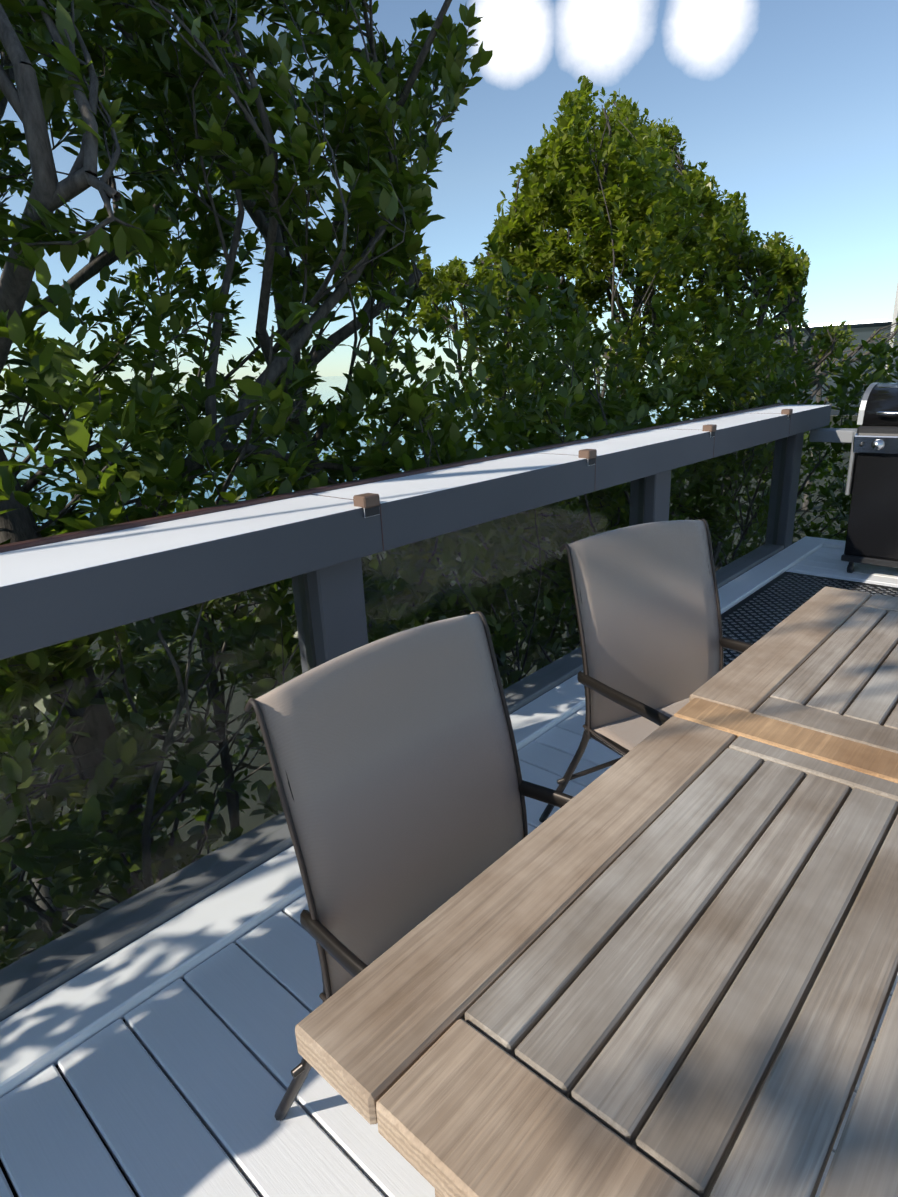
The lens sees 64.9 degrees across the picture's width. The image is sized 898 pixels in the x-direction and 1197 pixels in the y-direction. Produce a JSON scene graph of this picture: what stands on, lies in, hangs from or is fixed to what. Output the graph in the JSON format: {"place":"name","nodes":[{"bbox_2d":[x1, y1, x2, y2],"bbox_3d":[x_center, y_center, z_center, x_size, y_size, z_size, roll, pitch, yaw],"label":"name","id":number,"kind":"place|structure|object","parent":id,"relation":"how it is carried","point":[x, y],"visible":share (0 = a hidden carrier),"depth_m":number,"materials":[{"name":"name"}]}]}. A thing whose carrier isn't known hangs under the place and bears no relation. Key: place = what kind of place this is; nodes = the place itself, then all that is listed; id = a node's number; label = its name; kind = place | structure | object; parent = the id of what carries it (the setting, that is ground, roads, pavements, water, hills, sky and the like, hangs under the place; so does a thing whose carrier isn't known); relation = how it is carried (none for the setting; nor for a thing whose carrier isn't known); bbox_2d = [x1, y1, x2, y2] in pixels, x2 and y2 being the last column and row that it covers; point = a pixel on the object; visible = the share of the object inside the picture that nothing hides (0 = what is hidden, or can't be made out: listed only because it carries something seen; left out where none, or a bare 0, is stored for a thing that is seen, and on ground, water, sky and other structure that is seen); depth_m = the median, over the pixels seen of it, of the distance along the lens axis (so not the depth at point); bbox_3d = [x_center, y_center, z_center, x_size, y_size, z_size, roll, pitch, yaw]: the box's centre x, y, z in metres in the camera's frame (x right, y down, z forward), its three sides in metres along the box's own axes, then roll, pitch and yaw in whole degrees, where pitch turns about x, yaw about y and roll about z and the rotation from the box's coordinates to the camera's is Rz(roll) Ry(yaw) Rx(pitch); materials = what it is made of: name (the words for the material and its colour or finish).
{"place":"outdoors","nodes":[
{"label":"outdoors","id":0,"kind":"place"},
{"bbox_2d":[0,361,723,525],"bbox_3d":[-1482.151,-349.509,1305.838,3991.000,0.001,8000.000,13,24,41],"label":"sea water","id":1,"kind":"structure","parent":0,"point":[325,390],"depth_m":68.46,"materials":[{"name":"teal liquid"}]},
{"bbox_2d":[0,416,857,958],"bbox_3d":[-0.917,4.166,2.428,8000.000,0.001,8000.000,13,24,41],"label":"ground","id":2,"kind":"structure","parent":0,"point":[210,750],"depth_m":9.95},
{"bbox_2d":[0,0,650,933],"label":"tree","id":3,"kind":"object","parent":2,"relation":"on","point":[144,66],"depth_m":3.12,"materials":[{"name":"green plant"}]},
{"bbox_2d":[0,542,794,1196],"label":"deck substructure","id":4,"kind":"object","parent":2,"relation":"on","point":[96,1130],"depth_m":1.35,"materials":[{"name":"black wood"}]},
{"bbox_2d":[0,536,845,1097],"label":"deck border board","id":5,"kind":"object","parent":4,"relation":"on","point":[46,1030],"visible":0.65,"depth_m":1.77,"materials":[{"name":"grey wood"}]},
{"bbox_2d":[0,443,850,985],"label":"glass railing panels","id":6,"kind":"object","parent":5,"relation":"on","point":[286,675],"visible":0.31,"depth_m":1.95,"materials":[{"name":"clear glass"}]},
{"bbox_2d":[0,428,856,1021],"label":"railing frame","id":7,"kind":"object","parent":5,"relation":"on","point":[338,610],"visible":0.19,"depth_m":2.09,"materials":[{"name":"grey paint"}]},
{"bbox_2d":[0,405,831,659],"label":"deck railing","id":8,"kind":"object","parent":7,"relation":"on","point":[51,594],"depth_m":1.90,"materials":[{"name":"grey wood"}]},
{"bbox_2d":[0,403,792,552],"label":"rail trim and clips","id":9,"kind":"structure","parent":8,"relation":"attached to","point":[369,503],"depth_m":2.20,"materials":[{"name":"grey metal"}]},
{"bbox_2d":[297,437,787,670],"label":"rail glass channels","id":10,"kind":"object","parent":7,"relation":"attached to","point":[307,619],"visible":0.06,"depth_m":2.16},
{"bbox_2d":[0,546,897,1196],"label":"deck boards","id":11,"kind":"object","parent":4,"relation":"on","point":[216,1038],"visible":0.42,"depth_m":1.43,"materials":[{"name":"grey wood"}]},
{"bbox_2d":[244,611,572,1120],"bbox_3d":[0.113,0.569,1.170,0.767,0.933,0.590,15,25,42],"label":"sling chair","id":12,"kind":"object","parent":11,"relation":"on","point":[404,789],"visible":0.42,"depth_m":1.23,"materials":[{"name":"grey fabric"}]},
{"bbox_2d":[295,586,897,1196],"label":"teak table","id":13,"kind":"object","parent":11,"relation":"on","point":[661,960],"visible":1,"depth_m":0.75,"materials":[{"name":"brown wood"}]},
{"bbox_2d":[539,519,752,822],"bbox_3d":[0.696,0.308,1.895,0.590,0.933,0.767,-11,20,-26],"label":"sling chair","id":14,"kind":"object","parent":11,"relation":"on","point":[654,641],"visible":0.44,"depth_m":2.01,"materials":[{"name":"grey fabric"}]},
{"bbox_2d":[721,571,897,666],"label":"rubber mat","id":15,"kind":"object","parent":11,"relation":"on","point":[773,582],"visible":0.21,"depth_m":4.11,"materials":[{"name":"black rubber"}]},
{"bbox_2d":[841,382,897,572],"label":"gas grill","id":16,"kind":"object","parent":11,"relation":"on","point":[872,489],"visible":1,"depth_m":4.32,"materials":[{"name":"black metal"}]},
{"bbox_2d":[0,208,897,969],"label":"understory shrubs","id":17,"kind":"object","parent":2,"relation":"on","point":[142,418],"depth_m":3.06,"materials":[{"name":"green plant"}]},
{"bbox_2d":[335,75,853,651],"bbox_3d":[1.708,-2.385,9.164,6.082,8.092,7.965,13,24,41],"label":"tree","id":18,"kind":"object","parent":2,"relation":"on","point":[636,199],"depth_m":7.19,"materials":[{"name":"green plant"}]},
{"bbox_2d":[467,267,897,509],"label":"distant trees","id":19,"kind":"object","parent":2,"relation":"on","point":[818,389],"depth_m":17.10,"materials":[{"name":"green plant"}]},
{"bbox_2d":[733,283,897,415],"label":"distant building","id":20,"kind":"structure","parent":2,"relation":"on","point":[863,330],"depth_m":52.55,"materials":[{"name":"grey"}]},
{"bbox_2d":[0,0,897,391],"label":"sky","id":21,"kind":"structure","parent":0,"point":[791,106],"materials":[{"name":"blue"}]}
]}

